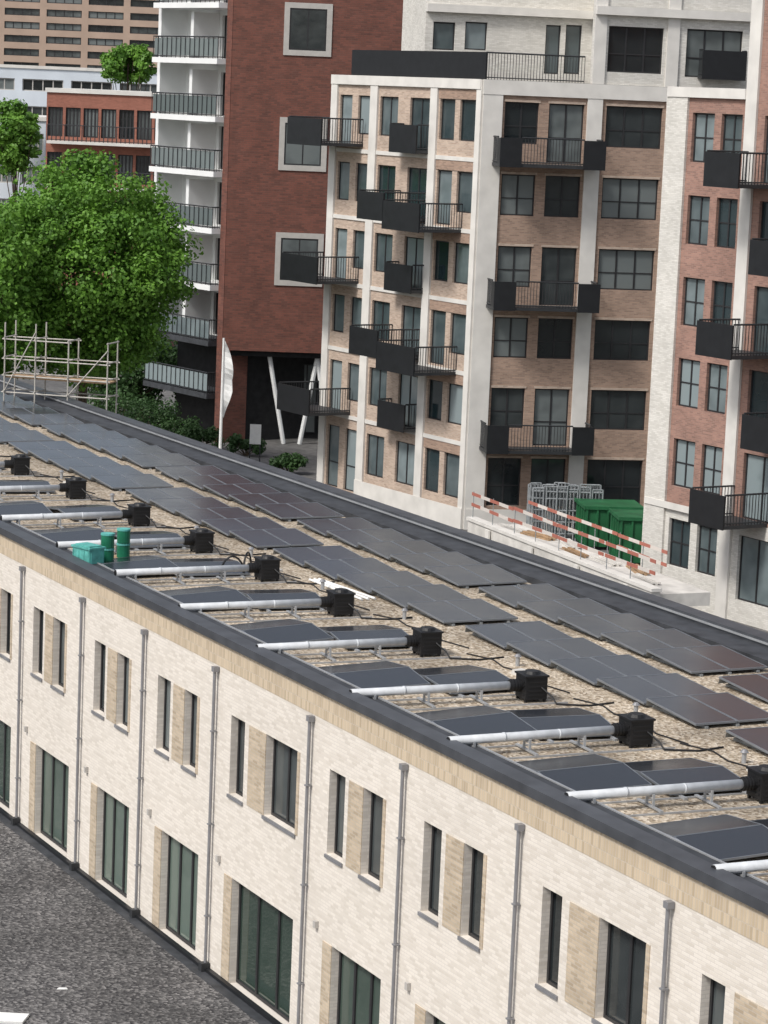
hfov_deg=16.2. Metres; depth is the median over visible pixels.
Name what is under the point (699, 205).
window
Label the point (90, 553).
crate
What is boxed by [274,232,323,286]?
window
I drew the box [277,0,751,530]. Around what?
apartment tower
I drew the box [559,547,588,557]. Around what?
plank stack
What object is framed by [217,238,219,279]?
balcony door
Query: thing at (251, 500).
solar panel pair
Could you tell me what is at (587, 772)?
solar panel pair
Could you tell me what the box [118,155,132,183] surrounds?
window
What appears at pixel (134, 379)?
understorey tree
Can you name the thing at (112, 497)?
roof vent
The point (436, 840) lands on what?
window
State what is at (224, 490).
solar panel pair
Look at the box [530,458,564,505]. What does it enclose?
window
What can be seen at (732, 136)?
window
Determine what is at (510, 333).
window
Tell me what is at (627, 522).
waste container
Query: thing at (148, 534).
solar panel pair
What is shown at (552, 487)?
scaffold frame stack
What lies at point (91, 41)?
window
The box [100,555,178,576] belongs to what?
solar panel pair
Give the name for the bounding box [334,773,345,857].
window
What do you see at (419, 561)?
solar panel pair
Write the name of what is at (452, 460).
window
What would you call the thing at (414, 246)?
window
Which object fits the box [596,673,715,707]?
solar panel pair
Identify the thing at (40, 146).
window
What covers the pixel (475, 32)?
window
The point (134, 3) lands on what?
window
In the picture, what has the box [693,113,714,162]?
window
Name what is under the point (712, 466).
window
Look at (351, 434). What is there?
window
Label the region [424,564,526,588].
solar panel pair
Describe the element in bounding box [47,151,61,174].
window
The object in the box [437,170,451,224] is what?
window
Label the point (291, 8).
window
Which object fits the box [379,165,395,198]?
window
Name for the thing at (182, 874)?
glazed door
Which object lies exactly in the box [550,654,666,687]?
solar panel pair
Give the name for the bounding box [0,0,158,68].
apartment slab
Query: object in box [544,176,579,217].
window
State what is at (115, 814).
glazed door
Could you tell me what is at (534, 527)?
safety barrier
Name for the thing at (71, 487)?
ventilation unit
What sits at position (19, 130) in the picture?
distant tree
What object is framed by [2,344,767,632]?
ground
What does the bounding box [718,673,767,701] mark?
solar panel pair
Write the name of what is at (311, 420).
shop window
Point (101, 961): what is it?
gravel yard
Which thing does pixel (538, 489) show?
scaffold frame stack
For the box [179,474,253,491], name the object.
solar panel pair
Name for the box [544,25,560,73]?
window
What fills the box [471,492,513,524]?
safety barrier
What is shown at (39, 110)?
window
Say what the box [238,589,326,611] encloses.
solar panel pair
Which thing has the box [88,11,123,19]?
window
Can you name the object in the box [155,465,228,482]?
solar panel pair
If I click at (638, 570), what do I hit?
plank stack
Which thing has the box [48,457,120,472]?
solar panel pair
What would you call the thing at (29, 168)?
window
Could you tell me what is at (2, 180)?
window
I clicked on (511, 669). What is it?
roof cable
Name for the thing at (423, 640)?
ventilation unit
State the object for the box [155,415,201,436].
shrub
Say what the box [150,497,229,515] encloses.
solar panel pair
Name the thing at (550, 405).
window
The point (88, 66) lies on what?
window
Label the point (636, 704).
roof vent
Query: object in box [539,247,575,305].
window
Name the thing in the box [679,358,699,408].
window
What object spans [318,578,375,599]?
conduit pipe
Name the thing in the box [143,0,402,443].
apartment block
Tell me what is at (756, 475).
window
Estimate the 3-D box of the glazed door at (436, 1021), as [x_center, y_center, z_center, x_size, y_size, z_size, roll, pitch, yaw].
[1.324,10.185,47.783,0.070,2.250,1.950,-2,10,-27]
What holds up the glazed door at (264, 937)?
in the terraced building at (276, 836)
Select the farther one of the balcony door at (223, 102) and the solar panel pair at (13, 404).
the balcony door at (223, 102)
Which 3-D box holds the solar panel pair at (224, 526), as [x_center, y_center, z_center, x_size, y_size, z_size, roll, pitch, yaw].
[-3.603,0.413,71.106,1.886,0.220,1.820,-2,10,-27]
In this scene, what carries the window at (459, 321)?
in the apartment tower at (493, 226)
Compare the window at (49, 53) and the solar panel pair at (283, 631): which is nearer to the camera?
the solar panel pair at (283, 631)
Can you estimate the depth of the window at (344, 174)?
124.70 m
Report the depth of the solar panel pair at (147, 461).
82.92 m
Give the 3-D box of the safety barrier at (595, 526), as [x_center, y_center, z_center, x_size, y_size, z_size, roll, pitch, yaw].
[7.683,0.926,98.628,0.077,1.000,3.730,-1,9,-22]
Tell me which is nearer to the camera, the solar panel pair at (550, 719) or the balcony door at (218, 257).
the solar panel pair at (550, 719)
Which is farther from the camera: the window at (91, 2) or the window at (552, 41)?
the window at (91, 2)
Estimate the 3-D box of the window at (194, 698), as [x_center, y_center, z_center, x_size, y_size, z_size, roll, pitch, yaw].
[-3.966,4.682,57.822,0.070,1.670,0.700,-2,10,-27]
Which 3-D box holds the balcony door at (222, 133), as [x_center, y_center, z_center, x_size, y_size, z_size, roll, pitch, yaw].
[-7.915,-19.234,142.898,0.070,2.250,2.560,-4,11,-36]
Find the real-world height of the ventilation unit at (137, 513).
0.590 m
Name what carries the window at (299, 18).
in the apartment block
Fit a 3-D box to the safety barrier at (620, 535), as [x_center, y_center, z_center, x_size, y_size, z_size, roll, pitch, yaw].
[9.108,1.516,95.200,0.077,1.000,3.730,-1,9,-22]
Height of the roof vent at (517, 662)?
0.250 m
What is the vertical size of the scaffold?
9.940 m
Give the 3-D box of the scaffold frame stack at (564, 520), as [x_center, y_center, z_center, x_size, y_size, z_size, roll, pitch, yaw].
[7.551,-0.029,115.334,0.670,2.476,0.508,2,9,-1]
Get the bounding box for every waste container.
[574,498,643,549]
[609,508,642,564]
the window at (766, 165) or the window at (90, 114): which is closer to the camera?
the window at (766, 165)
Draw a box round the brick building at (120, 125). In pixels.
[45,88,174,345]
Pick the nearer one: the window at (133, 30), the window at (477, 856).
the window at (477, 856)
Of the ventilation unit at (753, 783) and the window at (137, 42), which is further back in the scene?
the window at (137, 42)
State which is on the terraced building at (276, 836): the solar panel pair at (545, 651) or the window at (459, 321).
the solar panel pair at (545, 651)
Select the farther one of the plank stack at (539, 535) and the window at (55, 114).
the window at (55, 114)
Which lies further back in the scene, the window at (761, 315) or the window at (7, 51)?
the window at (7, 51)
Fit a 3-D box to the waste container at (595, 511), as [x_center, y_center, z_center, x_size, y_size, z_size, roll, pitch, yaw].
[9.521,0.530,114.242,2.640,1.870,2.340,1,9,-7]
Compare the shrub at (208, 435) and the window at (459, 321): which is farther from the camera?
the shrub at (208, 435)
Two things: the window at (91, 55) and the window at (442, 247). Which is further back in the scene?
the window at (91, 55)
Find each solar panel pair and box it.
[0,395,23,400]
[0,401,40,413]
[0,407,59,419]
[0,417,10,422]
[0,423,28,430]
[0,430,53,444]
[0,480,54,494]
[0,501,52,514]
[8,441,77,455]
[14,414,83,426]
[28,449,98,464]
[34,526,114,541]
[41,424,107,437]
[46,504,126,522]
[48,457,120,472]
[60,430,127,444]
[69,465,143,481]
[80,438,147,452]
[91,474,173,490]
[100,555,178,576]
[101,445,169,460]
[113,531,189,550]
[122,453,199,468]
[125,487,203,505]
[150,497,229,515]
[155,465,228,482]
[159,586,251,609]
[168,558,249,579]
[175,507,256,526]
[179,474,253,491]
[201,517,285,537]
[203,483,281,500]
[229,492,307,510]
[229,528,323,549]
[230,619,333,642]
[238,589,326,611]
[255,502,343,521]
[273,545,363,568]
[297,517,382,537]
[304,558,397,581]
[318,661,430,687]
[319,625,411,651]
[327,528,413,549]
[337,571,433,595]
[358,540,446,561]
[371,584,470,610]
[390,551,481,574]
[407,599,517,625]
[413,665,509,697]
[414,705,535,735]
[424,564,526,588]
[465,621,572,650]
[478,583,576,609]
[506,637,616,668]
[506,708,617,742]
[515,754,651,790]
[517,598,618,624]
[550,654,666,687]
[557,613,663,640]
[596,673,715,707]
[600,628,708,657]
[623,758,746,799]
[646,645,767,676]
[646,692,767,728]
[649,814,767,860]
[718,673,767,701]
[725,726,767,753]
[749,819,767,826]
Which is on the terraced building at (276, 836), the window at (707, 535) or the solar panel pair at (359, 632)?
the solar panel pair at (359, 632)
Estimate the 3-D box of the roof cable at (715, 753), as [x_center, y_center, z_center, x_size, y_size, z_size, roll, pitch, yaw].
[6.450,4.529,47.801,0.292,0.029,3.910,-2,10,-28]
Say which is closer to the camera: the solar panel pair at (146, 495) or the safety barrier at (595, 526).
the solar panel pair at (146, 495)
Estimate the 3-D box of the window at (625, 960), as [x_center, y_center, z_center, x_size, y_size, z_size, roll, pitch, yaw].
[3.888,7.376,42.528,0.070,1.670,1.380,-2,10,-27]
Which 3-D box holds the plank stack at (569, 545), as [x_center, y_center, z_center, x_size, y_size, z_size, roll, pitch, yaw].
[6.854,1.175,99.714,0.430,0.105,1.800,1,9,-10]
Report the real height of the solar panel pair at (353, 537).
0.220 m
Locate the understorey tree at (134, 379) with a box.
[64,338,177,416]
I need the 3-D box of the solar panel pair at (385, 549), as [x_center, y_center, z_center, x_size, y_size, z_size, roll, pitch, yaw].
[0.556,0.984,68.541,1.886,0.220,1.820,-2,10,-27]
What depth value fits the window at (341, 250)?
125.22 m
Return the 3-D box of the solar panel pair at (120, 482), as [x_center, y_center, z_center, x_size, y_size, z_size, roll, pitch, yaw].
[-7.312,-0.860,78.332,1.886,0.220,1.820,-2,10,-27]
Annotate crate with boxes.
[71,542,105,563]
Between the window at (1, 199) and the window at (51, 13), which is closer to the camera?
the window at (1, 199)
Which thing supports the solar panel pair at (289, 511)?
on the terraced building at (276, 836)
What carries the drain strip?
on the ground at (308, 448)
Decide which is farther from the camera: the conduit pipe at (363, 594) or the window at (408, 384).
the window at (408, 384)
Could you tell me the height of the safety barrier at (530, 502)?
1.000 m
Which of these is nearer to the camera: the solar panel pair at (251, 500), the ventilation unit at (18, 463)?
the solar panel pair at (251, 500)
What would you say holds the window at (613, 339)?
in the apartment tower at (493, 226)
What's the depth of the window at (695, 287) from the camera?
100.25 m
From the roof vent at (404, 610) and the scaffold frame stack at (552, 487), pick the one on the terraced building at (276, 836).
the roof vent at (404, 610)
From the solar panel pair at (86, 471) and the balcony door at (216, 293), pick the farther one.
the balcony door at (216, 293)
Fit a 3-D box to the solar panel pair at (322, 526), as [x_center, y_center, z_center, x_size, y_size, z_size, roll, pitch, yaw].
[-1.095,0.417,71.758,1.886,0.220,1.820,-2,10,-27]
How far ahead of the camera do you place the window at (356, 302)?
124.30 m
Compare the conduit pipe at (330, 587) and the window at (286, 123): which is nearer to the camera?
the conduit pipe at (330, 587)
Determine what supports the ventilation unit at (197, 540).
on the terraced building at (276, 836)
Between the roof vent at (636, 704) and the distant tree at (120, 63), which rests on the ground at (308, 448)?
the distant tree at (120, 63)
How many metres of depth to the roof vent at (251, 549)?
67.26 m
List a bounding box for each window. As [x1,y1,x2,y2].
[0,78,14,89]
[0,165,17,182]
[0,198,12,204]
[4,21,39,29]
[4,34,38,42]
[4,48,38,55]
[4,61,38,65]
[5,0,39,2]
[5,8,39,15]
[6,592,10,654]
[22,79,62,91]
[22,166,42,183]
[26,106,46,114]
[28,134,43,150]
[38,610,43,673]
[46,23,81,30]
[46,36,80,44]
[46,50,80,57]
[46,63,80,66]
[47,0,81,3]
[47,9,81,17]
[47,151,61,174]
[48,107,62,135]
[59,621,64,687]
[66,107,80,136]
[71,81,111,89]
[83,108,98,137]
[87,52,110,58]
[87,65,104,68]
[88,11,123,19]
[88,25,122,32]
[88,38,122,45]
[89,0,123,5]
[100,643,105,711]
[101,109,115,138]
[101,154,114,177]
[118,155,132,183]
[119,110,133,138]
[121,83,156,91]
[123,656,128,725]
[130,13,158,20]
[130,26,157,34]
[130,40,154,47]
[131,0,158,7]
[136,155,149,184]
[137,110,151,139]
[163,679,170,751]
[190,693,197,767]
[236,719,244,796]
[271,738,297,828]
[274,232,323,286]
[278,117,326,171]
[280,238,317,279]
[283,2,332,56]
[284,123,320,165]
[289,8,326,50]
[304,364,316,432]
[327,424,339,486]
[330,359,341,408]
[333,294,344,332]
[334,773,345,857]
[336,228,346,278]
[339,161,349,199]
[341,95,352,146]
[345,428,356,491]
[348,363,358,401]
[351,297,361,326]
[354,230,364,268]
[356,163,366,200]
[359,95,369,134]
[367,434,383,477]
[368,792,383,880]
[370,367,386,405]
[373,300,389,339]
[375,233,392,271]
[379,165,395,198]
[381,96,398,135]
[396,441,414,485]
[399,374,417,428]
[402,305,420,359]
[405,237,423,289]
[408,167,426,221]
[411,98,429,150]
[425,448,439,492]
[428,379,442,420]
[428,825,441,915]
[431,310,445,364]
[432,22,454,49]
[435,240,448,281]
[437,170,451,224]
[441,99,455,139]
[445,453,459,497]
[448,383,462,424]
[451,313,465,354]
[454,243,468,284]
[457,171,472,212]
[461,100,475,141]
[464,22,486,49]
[468,848,483,940]
[486,458,520,505]
[490,388,524,427]
[493,317,527,357]
[497,246,531,286]
[500,174,534,215]
[504,102,538,143]
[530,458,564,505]
[533,389,568,445]
[537,318,572,358]
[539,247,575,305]
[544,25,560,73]
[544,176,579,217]
[546,891,561,989]
[547,103,583,163]
[564,25,581,73]
[587,459,641,503]
[590,390,645,429]
[593,320,649,360]
[597,249,653,290]
[601,178,657,219]
[603,922,645,1023]
[605,106,661,148]
[607,26,662,73]
[669,518,690,568]
[674,439,694,488]
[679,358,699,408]
[683,277,704,326]
[685,29,741,76]
[688,195,709,245]
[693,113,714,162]
[697,525,717,576]
[702,444,722,494]
[707,363,727,413]
[708,979,724,1023]
[712,281,732,324]
[717,198,737,248]
[723,114,742,152]
[738,536,767,607]
[743,453,767,523]
[749,370,767,418]
[753,286,767,352]
[760,201,767,240]
[764,122,767,181]
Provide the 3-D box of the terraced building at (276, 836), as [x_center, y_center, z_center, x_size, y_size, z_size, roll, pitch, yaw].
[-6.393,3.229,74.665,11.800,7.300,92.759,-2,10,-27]
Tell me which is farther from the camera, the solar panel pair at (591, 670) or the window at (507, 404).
the window at (507, 404)
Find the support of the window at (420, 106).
in the apartment tower at (493, 226)
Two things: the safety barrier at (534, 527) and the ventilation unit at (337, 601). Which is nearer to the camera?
the ventilation unit at (337, 601)
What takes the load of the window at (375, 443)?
in the apartment tower at (493, 226)
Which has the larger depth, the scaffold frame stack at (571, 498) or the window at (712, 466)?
the scaffold frame stack at (571, 498)
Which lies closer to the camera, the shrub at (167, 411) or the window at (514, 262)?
the window at (514, 262)
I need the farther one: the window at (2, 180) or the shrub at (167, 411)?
the window at (2, 180)
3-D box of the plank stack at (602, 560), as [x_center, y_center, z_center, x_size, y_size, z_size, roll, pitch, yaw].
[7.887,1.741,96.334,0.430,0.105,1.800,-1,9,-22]
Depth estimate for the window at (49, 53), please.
326.45 m
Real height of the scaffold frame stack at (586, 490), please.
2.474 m
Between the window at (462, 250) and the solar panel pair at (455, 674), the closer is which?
the solar panel pair at (455, 674)
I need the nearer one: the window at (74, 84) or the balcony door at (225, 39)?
the balcony door at (225, 39)
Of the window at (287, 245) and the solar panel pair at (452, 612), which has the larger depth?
the window at (287, 245)
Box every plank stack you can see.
[494,523,526,532]
[520,530,556,540]
[558,538,579,548]
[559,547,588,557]
[588,555,621,566]
[626,564,649,575]
[629,573,660,585]
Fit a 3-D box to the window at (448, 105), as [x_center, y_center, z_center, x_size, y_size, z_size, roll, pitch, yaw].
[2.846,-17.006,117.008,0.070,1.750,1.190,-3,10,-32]
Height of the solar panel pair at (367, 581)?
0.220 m
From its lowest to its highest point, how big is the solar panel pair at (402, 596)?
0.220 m
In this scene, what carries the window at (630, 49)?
in the apartment tower at (493, 226)
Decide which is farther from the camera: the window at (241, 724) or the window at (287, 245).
the window at (287, 245)
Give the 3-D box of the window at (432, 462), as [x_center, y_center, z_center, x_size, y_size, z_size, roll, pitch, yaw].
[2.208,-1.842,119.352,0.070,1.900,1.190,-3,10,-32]
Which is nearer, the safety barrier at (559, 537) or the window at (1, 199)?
the safety barrier at (559, 537)
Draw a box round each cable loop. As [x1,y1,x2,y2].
[219,555,244,576]
[243,552,251,564]
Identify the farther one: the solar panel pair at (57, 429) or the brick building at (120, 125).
the brick building at (120, 125)
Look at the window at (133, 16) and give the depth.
326.22 m
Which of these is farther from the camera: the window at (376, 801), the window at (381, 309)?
the window at (381, 309)
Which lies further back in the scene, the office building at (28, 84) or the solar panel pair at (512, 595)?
the office building at (28, 84)
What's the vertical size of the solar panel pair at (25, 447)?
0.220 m
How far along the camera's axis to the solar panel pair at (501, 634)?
58.37 m
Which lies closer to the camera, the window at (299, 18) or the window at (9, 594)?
the window at (9, 594)
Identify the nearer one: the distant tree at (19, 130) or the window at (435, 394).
the window at (435, 394)
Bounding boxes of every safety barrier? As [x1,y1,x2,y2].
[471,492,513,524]
[513,507,557,541]
[528,500,571,531]
[557,523,604,558]
[572,516,617,548]
[605,540,655,577]
[617,533,667,566]
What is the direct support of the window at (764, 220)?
in the apartment tower at (705, 518)
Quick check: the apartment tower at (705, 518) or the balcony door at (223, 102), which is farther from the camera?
the balcony door at (223, 102)
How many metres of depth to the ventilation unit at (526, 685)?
52.15 m
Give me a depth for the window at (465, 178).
116.23 m
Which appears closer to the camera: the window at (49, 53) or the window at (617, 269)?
the window at (617, 269)
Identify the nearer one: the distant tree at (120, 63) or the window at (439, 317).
the window at (439, 317)
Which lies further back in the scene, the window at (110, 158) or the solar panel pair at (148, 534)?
the window at (110, 158)
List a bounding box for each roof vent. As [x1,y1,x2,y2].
[110,493,114,501]
[249,547,253,556]
[320,579,325,589]
[401,608,407,619]
[514,654,521,665]
[632,702,639,711]
[740,749,748,763]
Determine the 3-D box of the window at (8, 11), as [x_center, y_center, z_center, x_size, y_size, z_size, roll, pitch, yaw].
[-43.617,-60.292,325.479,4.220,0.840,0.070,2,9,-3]
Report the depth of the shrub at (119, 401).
140.41 m
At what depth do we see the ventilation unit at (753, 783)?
45.06 m
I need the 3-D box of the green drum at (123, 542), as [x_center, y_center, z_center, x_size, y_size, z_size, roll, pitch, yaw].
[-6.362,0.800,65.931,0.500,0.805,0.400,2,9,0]
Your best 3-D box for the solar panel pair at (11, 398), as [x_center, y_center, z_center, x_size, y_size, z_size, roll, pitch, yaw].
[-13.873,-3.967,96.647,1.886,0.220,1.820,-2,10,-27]
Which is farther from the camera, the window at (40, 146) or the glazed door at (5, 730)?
the window at (40, 146)
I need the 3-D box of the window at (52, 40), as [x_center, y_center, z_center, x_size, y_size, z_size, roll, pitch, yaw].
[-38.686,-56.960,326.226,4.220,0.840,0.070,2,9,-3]
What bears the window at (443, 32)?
in the apartment tower at (493, 226)
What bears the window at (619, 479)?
in the apartment tower at (493, 226)
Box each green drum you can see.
[101,532,114,560]
[114,527,131,557]
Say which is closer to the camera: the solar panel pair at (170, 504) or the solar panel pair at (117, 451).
the solar panel pair at (170, 504)
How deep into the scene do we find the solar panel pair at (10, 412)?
93.61 m
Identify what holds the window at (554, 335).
in the apartment tower at (493, 226)
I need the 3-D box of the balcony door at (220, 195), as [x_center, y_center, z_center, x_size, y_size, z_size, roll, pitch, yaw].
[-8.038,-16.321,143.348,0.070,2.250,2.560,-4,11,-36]
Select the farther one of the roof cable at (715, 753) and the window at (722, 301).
the window at (722, 301)
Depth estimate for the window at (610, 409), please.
117.95 m
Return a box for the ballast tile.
[510,668,524,675]
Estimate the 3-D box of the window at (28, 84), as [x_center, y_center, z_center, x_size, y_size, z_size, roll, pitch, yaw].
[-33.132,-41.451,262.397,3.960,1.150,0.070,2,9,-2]
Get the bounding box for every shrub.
[74,385,162,426]
[118,397,181,426]
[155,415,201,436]
[183,424,226,447]
[225,433,266,455]
[268,452,308,471]
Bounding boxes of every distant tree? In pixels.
[0,97,43,201]
[99,43,156,90]
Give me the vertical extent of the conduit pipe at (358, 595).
0.060 m
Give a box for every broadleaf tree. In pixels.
[0,147,203,402]
[0,193,72,379]
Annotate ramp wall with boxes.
[466,517,709,605]
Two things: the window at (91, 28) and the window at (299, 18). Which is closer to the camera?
the window at (299, 18)
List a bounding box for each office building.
[0,64,156,114]
[0,115,45,204]
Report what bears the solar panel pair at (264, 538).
on the terraced building at (276, 836)
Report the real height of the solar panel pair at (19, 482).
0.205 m
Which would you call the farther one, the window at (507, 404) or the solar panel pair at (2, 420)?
the window at (507, 404)
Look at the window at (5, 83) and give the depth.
262.25 m
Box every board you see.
[0,1012,28,1023]
[249,424,260,461]
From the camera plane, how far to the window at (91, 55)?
326.69 m
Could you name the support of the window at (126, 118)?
in the brick building at (120, 125)
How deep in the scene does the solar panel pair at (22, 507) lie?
72.20 m
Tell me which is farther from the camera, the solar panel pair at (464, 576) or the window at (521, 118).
the window at (521, 118)
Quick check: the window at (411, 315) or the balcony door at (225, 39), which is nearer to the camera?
the window at (411, 315)
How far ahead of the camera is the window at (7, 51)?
326.22 m
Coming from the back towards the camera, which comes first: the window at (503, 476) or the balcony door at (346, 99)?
the balcony door at (346, 99)
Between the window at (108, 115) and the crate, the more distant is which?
the window at (108, 115)
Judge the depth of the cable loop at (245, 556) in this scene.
64.91 m
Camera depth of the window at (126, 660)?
61.52 m
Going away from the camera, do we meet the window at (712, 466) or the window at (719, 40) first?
the window at (712, 466)
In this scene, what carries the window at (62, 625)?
in the terraced building at (276, 836)
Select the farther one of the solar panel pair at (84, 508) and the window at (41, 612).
the solar panel pair at (84, 508)
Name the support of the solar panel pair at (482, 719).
on the terraced building at (276, 836)
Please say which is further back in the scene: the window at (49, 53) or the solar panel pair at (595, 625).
the window at (49, 53)
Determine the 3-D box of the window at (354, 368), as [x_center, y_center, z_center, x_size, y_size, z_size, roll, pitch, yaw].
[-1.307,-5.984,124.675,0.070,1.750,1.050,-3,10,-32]
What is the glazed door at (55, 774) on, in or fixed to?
in the terraced building at (276, 836)
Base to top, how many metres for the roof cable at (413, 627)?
0.029 m
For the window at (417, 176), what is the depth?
119.37 m
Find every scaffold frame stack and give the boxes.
[526,482,544,528]
[540,484,557,533]
[553,482,569,537]
[562,484,578,540]
[574,484,591,538]
[588,484,603,498]
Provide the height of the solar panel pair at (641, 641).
0.220 m
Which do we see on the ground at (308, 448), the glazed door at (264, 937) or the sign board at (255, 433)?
the sign board at (255, 433)
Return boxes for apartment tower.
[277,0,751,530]
[640,0,767,630]
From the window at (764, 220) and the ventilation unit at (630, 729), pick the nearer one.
the ventilation unit at (630, 729)
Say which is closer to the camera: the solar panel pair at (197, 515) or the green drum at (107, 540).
the green drum at (107, 540)
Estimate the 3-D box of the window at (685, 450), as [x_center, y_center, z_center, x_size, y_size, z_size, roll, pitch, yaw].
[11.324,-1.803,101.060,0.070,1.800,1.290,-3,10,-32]
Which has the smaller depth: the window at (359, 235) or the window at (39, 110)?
the window at (359, 235)
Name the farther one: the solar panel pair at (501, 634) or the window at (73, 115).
the window at (73, 115)
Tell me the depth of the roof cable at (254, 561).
65.83 m
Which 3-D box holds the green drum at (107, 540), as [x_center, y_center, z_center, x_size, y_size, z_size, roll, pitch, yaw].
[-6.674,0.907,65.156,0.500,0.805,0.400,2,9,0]
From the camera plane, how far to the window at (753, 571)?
98.02 m
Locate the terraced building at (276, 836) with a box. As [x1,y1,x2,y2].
[0,374,767,1023]
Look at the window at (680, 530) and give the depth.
101.60 m
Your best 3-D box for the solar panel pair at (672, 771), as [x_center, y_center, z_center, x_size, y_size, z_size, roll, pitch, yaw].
[5.150,4.546,46.792,1.656,0.204,2.500,-2,9,-24]
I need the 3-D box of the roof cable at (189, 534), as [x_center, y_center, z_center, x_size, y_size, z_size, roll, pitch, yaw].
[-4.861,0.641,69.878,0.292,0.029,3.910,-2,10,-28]
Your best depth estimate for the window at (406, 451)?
121.33 m
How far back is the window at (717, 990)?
40.38 m
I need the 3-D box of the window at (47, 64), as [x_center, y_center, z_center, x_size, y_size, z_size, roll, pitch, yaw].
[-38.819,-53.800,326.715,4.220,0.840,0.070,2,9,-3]
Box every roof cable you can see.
[161,525,228,549]
[224,551,300,578]
[291,579,369,610]
[373,614,468,648]
[466,653,569,692]
[573,698,688,743]
[680,742,746,766]
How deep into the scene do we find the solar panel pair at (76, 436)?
87.98 m
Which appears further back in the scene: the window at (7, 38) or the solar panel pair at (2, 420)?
the window at (7, 38)
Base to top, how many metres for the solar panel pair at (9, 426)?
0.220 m
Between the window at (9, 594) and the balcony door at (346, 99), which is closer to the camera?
the window at (9, 594)
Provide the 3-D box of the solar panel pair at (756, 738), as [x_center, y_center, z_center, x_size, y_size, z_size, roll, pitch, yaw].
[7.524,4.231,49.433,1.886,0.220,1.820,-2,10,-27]
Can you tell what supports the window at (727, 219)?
in the apartment tower at (705, 518)
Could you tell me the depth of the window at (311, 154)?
140.30 m
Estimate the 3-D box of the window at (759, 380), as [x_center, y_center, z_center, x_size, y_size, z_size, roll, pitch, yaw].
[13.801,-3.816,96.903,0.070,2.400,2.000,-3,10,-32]
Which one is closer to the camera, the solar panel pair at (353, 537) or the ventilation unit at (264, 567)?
the ventilation unit at (264, 567)
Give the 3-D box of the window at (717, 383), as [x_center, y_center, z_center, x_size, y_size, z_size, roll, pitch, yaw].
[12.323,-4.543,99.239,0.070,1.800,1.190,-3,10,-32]
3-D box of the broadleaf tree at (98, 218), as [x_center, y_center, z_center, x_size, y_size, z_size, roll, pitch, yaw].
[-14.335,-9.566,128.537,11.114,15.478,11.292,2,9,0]
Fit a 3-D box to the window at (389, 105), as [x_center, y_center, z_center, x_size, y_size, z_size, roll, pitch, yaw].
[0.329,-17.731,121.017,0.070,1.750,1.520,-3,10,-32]
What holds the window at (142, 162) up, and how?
in the brick building at (120, 125)
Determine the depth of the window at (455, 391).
117.66 m
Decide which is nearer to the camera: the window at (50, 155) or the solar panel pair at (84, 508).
the solar panel pair at (84, 508)
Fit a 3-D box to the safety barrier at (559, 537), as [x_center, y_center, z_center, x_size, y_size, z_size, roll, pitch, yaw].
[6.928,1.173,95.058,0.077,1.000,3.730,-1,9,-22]
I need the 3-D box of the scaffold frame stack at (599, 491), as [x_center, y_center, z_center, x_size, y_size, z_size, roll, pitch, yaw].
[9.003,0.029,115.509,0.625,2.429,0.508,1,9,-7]
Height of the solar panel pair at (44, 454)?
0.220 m
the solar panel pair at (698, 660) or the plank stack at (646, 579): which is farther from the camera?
the plank stack at (646, 579)
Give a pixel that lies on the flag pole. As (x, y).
(226, 379)
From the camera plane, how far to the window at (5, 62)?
326.37 m
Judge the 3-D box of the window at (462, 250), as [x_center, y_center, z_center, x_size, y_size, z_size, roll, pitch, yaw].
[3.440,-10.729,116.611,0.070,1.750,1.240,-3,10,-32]
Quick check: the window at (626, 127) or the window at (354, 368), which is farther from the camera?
the window at (354, 368)
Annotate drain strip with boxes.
[0,813,271,1023]
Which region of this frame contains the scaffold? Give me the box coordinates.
[1,320,119,413]
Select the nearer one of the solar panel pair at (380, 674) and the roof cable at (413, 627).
the solar panel pair at (380, 674)
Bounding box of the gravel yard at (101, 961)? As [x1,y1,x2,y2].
[0,821,258,1023]
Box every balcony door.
[215,293,217,333]
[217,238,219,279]
[219,182,221,224]
[220,126,223,168]
[222,72,224,114]
[224,15,226,58]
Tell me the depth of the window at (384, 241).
122.14 m
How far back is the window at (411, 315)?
120.36 m
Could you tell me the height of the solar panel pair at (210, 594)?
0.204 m
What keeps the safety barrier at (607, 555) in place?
on the ramp wall
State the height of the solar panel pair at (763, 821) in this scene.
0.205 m
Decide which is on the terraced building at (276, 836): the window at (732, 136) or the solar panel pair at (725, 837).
the solar panel pair at (725, 837)
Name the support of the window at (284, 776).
in the terraced building at (276, 836)
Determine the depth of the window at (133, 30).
326.45 m
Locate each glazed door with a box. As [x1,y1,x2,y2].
[0,720,10,807]
[40,749,68,851]
[102,791,128,897]
[166,835,197,949]
[236,883,292,1021]
[336,951,380,1023]
[434,1016,444,1023]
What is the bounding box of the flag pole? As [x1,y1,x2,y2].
[219,338,232,448]
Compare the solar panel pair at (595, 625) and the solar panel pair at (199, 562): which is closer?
the solar panel pair at (595, 625)
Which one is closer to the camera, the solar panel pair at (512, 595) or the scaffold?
the solar panel pair at (512, 595)
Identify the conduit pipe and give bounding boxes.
[309,578,362,599]
[313,578,369,599]
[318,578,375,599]
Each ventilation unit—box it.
[0,454,74,477]
[0,477,133,501]
[0,502,199,530]
[56,528,265,556]
[114,555,334,586]
[178,588,412,622]
[255,626,503,663]
[349,669,613,710]
[446,712,723,758]
[564,764,767,816]
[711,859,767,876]
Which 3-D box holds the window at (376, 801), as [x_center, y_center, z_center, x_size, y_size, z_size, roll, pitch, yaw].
[-0.049,6.025,50.194,0.070,1.670,0.810,-2,10,-27]
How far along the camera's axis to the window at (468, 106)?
115.78 m
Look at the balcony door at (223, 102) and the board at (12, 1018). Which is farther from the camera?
the balcony door at (223, 102)

